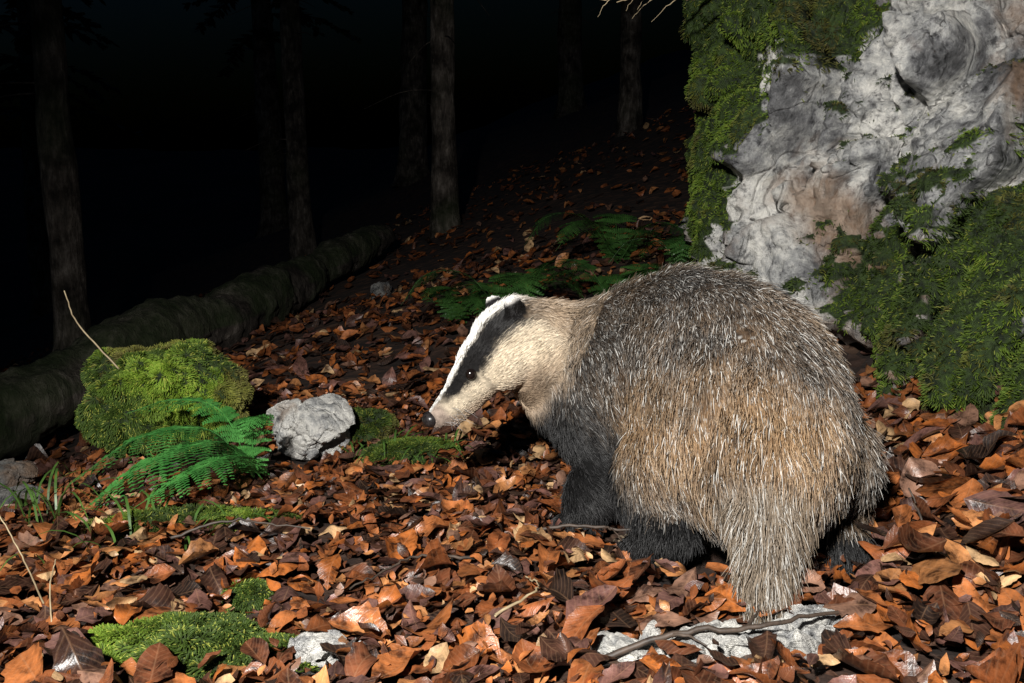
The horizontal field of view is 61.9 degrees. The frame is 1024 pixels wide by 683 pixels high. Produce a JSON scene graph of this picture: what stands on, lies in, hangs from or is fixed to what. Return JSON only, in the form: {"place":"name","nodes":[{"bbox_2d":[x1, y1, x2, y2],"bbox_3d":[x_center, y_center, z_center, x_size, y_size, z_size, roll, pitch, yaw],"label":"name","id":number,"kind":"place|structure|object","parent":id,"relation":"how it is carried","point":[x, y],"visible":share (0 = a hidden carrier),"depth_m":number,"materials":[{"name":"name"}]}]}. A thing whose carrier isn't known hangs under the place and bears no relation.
{"place":"outdoors","nodes":[
{"label":"outdoors","id":0,"kind":"place"},
{"bbox_2d":[0,0,692,150],"label":"sky","id":1,"kind":"structure","parent":0,"point":[506,59],"materials":[{"name":"black"}]},
{"bbox_2d":[0,48,1023,682],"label":"ground","id":2,"kind":"structure","parent":0,"point":[164,224],"depth_m":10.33,"materials":[{"name":"brown plant"}]},
{"bbox_2d":[0,458,37,487],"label":"stone","id":3,"kind":"object","parent":2,"relation":"on","point":[13,472],"visible":0.91,"depth_m":1.87,"materials":[{"name":"grey stone"}]},
{"bbox_2d":[0,484,43,505],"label":"stone","id":4,"kind":"object","parent":2,"relation":"on","point":[5,494],"visible":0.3,"depth_m":1.70,"materials":[{"name":"grey stone"}]},
{"bbox_2d":[0,516,44,603],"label":"dry stem","id":5,"kind":"object","parent":2,"relation":"on","point":[38,592],"visible":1,"depth_m":1.10,"materials":[{"name":"beige plant"}]},
{"bbox_2d":[0,0,90,351],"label":"spruce tree","id":6,"kind":"object","parent":2,"relation":"on","point":[59,178],"visible":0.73,"depth_m":4.02,"materials":[{"name":"brown plant"}]},
{"bbox_2d":[0,0,104,82],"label":"spruce tree","id":7,"kind":"object","parent":2,"relation":"on","point":[23,40],"visible":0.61,"depth_m":7.24,"materials":[{"name":"green plant"}]},
{"bbox_2d":[49,559,55,621],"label":"dry stem","id":8,"kind":"object","parent":2,"relation":"on","point":[51,618],"visible":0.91,"depth_m":1.05,"materials":[{"name":"beige plant"}]},
{"bbox_2d":[3,470,107,517],"bbox_3d":[-0.897,0.319,1.591,0.197,0.130,0.274,6,10,35],"label":"grass tuft","id":9,"kind":"object","parent":2,"relation":"on","point":[25,498],"visible":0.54,"depth_m":1.60,"materials":[{"name":"green plant"}]},
{"bbox_2d":[0,511,118,569],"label":"grass tuft","id":10,"kind":"object","parent":2,"relation":"on","point":[106,525],"visible":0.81,"depth_m":1.31,"materials":[{"name":"green plant"}]},
{"bbox_2d":[0,461,142,524],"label":"grass tuft","id":11,"kind":"object","parent":2,"relation":"on","point":[35,506],"visible":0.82,"depth_m":1.49,"materials":[{"name":"green plant"}]},
{"bbox_2d":[0,0,144,323],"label":"spruce tree","id":12,"kind":"object","parent":2,"relation":"on","point":[38,255],"visible":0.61,"depth_m":11.67,"materials":[{"name":"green plant"}]},
{"bbox_2d":[60,484,195,537],"bbox_3d":[-0.635,0.288,1.424,0.243,0.085,0.137,-7,10,-40],"label":"grass tuft","id":13,"kind":"object","parent":2,"relation":"on","point":[128,506],"visible":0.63,"depth_m":1.41,"materials":[{"name":"green plant"}]},
{"bbox_2d":[73,338,254,460],"bbox_3d":[-0.774,0.146,1.947,0.357,0.284,0.313,0,8,0],"label":"mossy boulder","id":14,"kind":"object","parent":2,"relation":"on","point":[142,376],"visible":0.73,"depth_m":1.83,"materials":[{"name":"plant"}]},
{"bbox_2d":[64,291,119,368],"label":"dry stem","id":15,"kind":"object","parent":14,"relation":"on","point":[99,348],"visible":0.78,"depth_m":1.81,"materials":[{"name":"beige plant"}]},
{"bbox_2d":[72,397,273,511],"bbox_3d":[-0.618,0.203,1.570,0.345,0.143,0.353,0,8,0],"label":"fern plant","id":16,"kind":"object","parent":2,"relation":"on","point":[243,460],"visible":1,"depth_m":1.56,"materials":[{"name":"green plant"}]},
{"bbox_2d":[82,503,304,539],"bbox_3d":[-0.529,0.306,1.417,0.356,0.051,0.079,0,8,0],"label":"moss cushion","id":17,"kind":"object","parent":2,"relation":"on","point":[158,513],"visible":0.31,"depth_m":1.40,"materials":[{"name":"moss"}]},
{"bbox_2d":[0,224,394,460],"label":"fallen log","id":18,"kind":"object","parent":2,"relation":"on","point":[41,399],"visible":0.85,"depth_m":3.26,"materials":[{"name":"brown wood"}]},
{"bbox_2d":[85,610,320,682],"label":"moss cushion","id":19,"kind":"object","parent":2,"relation":"on","point":[190,640],"visible":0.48,"depth_m":0.96,"materials":[{"name":"moss"}]},
{"bbox_2d":[184,499,276,551],"bbox_3d":[-0.449,0.297,1.359,0.143,0.061,0.194,-4,9,-25],"label":"grass tuft","id":20,"kind":"object","parent":2,"relation":"on","point":[187,537],"visible":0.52,"depth_m":1.36,"materials":[{"name":"green plant"}]},
{"bbox_2d":[171,517,309,538],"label":"fallen twig","id":21,"kind":"object","parent":2,"relation":"on","point":[206,525],"visible":1,"depth_m":1.26,"materials":[{"name":"wood"}]},
{"bbox_2d":[221,577,275,614],"bbox_3d":[-0.345,0.336,1.122,0.066,0.040,0.051,0,8,0],"label":"moss cushion","id":22,"kind":"object","parent":2,"relation":"on","point":[247,595],"visible":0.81,"depth_m":1.10,"materials":[{"name":"plant"}]},
{"bbox_2d":[217,0,318,260],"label":"spruce tree","id":23,"kind":"object","parent":2,"relation":"on","point":[302,236],"visible":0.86,"depth_m":8.32,"materials":[{"name":"brown plant"}]},
{"bbox_2d":[182,0,361,238],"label":"spruce tree","id":24,"kind":"object","parent":2,"relation":"on","point":[260,43],"visible":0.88,"depth_m":12.09,"materials":[{"name":"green plant"}]},
{"bbox_2d":[266,393,354,459],"bbox_3d":[-0.432,0.189,1.840,0.197,0.144,0.158,4,9,27],"label":"limestone rock","id":25,"kind":"object","parent":2,"relation":"on","point":[312,428],"visible":0.98,"depth_m":1.80,"materials":[{"name":"grey stone"}]},
{"bbox_2d":[288,630,346,667],"bbox_3d":[-0.216,0.345,0.956,0.072,0.037,0.047,0,8,0],"label":"limestone slab","id":26,"kind":"object","parent":2,"relation":"on","point":[307,647],"depth_m":0.94,"materials":[{"name":"grey stone"}]},
{"bbox_2d":[349,406,401,448],"bbox_3d":[-0.341,0.204,1.947,0.156,0.098,0.154,-8,11,-44],"label":"moss cushion","id":27,"kind":"object","parent":2,"relation":"on","point":[379,423],"visible":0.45,"depth_m":1.90,"materials":[{"name":"plant"}]},
{"bbox_2d":[370,282,391,299],"bbox_3d":[-0.623,-0.230,4.057,0.087,0.110,0.104,4,9,26],"label":"stone","id":28,"kind":"object","parent":2,"relation":"on","point":[383,288],"visible":0.63,"depth_m":4.02,"materials":[{"name":"grey stone"}]},
{"bbox_2d":[332,424,429,462],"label":"grass tuft","id":29,"kind":"object","parent":2,"relation":"on","point":[383,442],"visible":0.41,"depth_m":1.79,"materials":[{"name":"green plant"}]},
{"bbox_2d":[382,0,430,187],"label":"spruce tree","id":30,"kind":"object","parent":2,"relation":"on","point":[412,167],"visible":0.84,"depth_m":11.03,"materials":[{"name":"brown plant"}]},
{"bbox_2d":[358,435,462,470],"bbox_3d":[-0.212,0.235,1.769,0.200,0.065,0.111,0,8,0],"label":"moss cushion","id":31,"kind":"object","parent":2,"relation":"on","point":[375,452],"visible":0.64,"depth_m":1.74,"materials":[{"name":"moss"}]},
{"bbox_2d":[349,553,474,589],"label":"fallen twig","id":32,"kind":"object","parent":2,"relation":"on","point":[417,557],"visible":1,"depth_m":1.12,"materials":[{"name":"brown wood"}]},
{"bbox_2d":[364,0,488,238],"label":"spruce tree","id":33,"kind":"object","parent":2,"relation":"on","point":[445,214],"visible":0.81,"depth_m":5.88,"materials":[{"name":"brown plant"}]},
{"bbox_2d":[398,429,474,474],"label":"grass tuft","id":34,"kind":"object","parent":2,"relation":"on","point":[454,442],"visible":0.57,"depth_m":1.72,"materials":[{"name":"green plant"}]},
{"bbox_2d":[421,286,506,324],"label":"fern plant","id":35,"kind":"object","parent":2,"relation":"on","point":[444,301],"visible":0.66,"depth_m":3.04,"materials":[{"name":"green plant"}]},
{"bbox_2d":[401,266,583,304],"bbox_3d":[-0.004,-0.155,2.839,0.510,0.183,0.574,4,9,27],"label":"fern plant","id":36,"kind":"object","parent":2,"relation":"on","point":[518,287],"visible":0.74,"depth_m":2.81,"materials":[{"name":"green plant"}]},
{"bbox_2d":[494,576,539,616],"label":"fallen twig","id":37,"kind":"object","parent":2,"relation":"on","point":[496,614],"visible":0.94,"depth_m":1.00,"materials":[{"name":"beige wood"}]},
{"bbox_2d":[544,0,590,118],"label":"spruce tree","id":38,"kind":"object","parent":2,"relation":"on","point":[571,97],"visible":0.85,"depth_m":12.89,"materials":[{"name":"brown plant"}]},
{"bbox_2d":[536,523,632,540],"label":"fallen twig","id":39,"kind":"object","parent":2,"relation":"on","point":[582,526],"visible":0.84,"depth_m":1.23,"materials":[{"name":"wood"}]},
{"bbox_2d":[531,259,670,295],"bbox_3d":[0.340,-0.157,2.625,0.483,0.182,0.574,-2,8,-12],"label":"fern plant","id":40,"kind":"object","parent":2,"relation":"on","point":[621,277],"visible":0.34,"depth_m":2.73,"materials":[{"name":"green plant"}]},
{"bbox_2d":[526,212,683,263],"bbox_3d":[0.364,-0.418,3.453,0.632,0.203,0.621,0,8,0],"label":"fern plant","id":41,"kind":"object","parent":2,"relation":"on","point":[610,245],"visible":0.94,"depth_m":3.36,"materials":[{"name":"green plant"}]},
{"bbox_2d":[587,0,643,137],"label":"spruce tree","id":42,"kind":"object","parent":2,"relation":"on","point":[630,110],"visible":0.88,"depth_m":8.24,"materials":[{"name":"brown plant"}]},
{"bbox_2d":[589,630,673,661],"bbox_3d":[0.134,0.350,0.937,0.106,0.055,0.074,1,8,9],"label":"limestone slab","id":43,"kind":"object","parent":2,"relation":"on","point":[605,642],"depth_m":0.93,"materials":[{"name":"grey stone"}]},
{"bbox_2d":[609,236,692,265],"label":"fern plant","id":44,"kind":"object","parent":2,"relation":"on","point":[682,251],"visible":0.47,"depth_m":2.95,"materials":[{"name":"green plant"}]},
{"bbox_2d":[422,261,893,623],"bbox_3d":[0.219,0.105,1.301,0.639,0.420,0.408,7,11,42],"label":"badger","id":45,"kind":"object","parent":2,"relation":"on","point":[675,411],"visible":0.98,"depth_m":1.12,"materials":[{"name":"fur"}]},
{"bbox_2d":[600,610,838,663],"bbox_3d":[0.228,0.323,0.925,0.278,0.050,0.055,-2,8,-14],"label":"fallen twig","id":46,"kind":"object","parent":2,"relation":"on","point":[689,633],"visible":0.94,"depth_m":0.92,"materials":[{"name":"grey wood"}]},
{"bbox_2d":[639,618,820,668],"bbox_3d":[0.243,0.344,0.954,0.212,0.076,0.120,0,8,0],"label":"limestone slab","id":47,"kind":"object","parent":2,"relation":"on","point":[788,637],"depth_m":0.92,"materials":[{"name":"grey stone"}]},
{"bbox_2d":[781,604,847,641],"bbox_3d":[0.354,0.326,0.985,0.071,0.051,0.072,6,10,38],"label":"limestone slab","id":48,"kind":"object","parent":2,"relation":"on","point":[814,627],"depth_m":0.96,"materials":[{"name":"grey stone"}]},
{"bbox_2d":[676,0,1023,434],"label":"mossy limestone crag","id":49,"kind":"structure","parent":2,"relation":"on","point":[855,168],"depth_m":1.86,"materials":[{"name":"grey stone"}]},
{"bbox_2d":[599,0,650,16],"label":"dry branch","id":50,"kind":"object","parent":49,"relation":"attached to","point":[633,16],"visible":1,"depth_m":2.04,"materials":[{"name":"brown wood"}]},
{"bbox_2d":[908,488,926,593],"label":"fallen twig","id":51,"kind":"object","parent":2,"relation":"on","point":[917,591],"visible":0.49,"depth_m":1.11,"materials":[{"name":"brown wood"}]}
]}

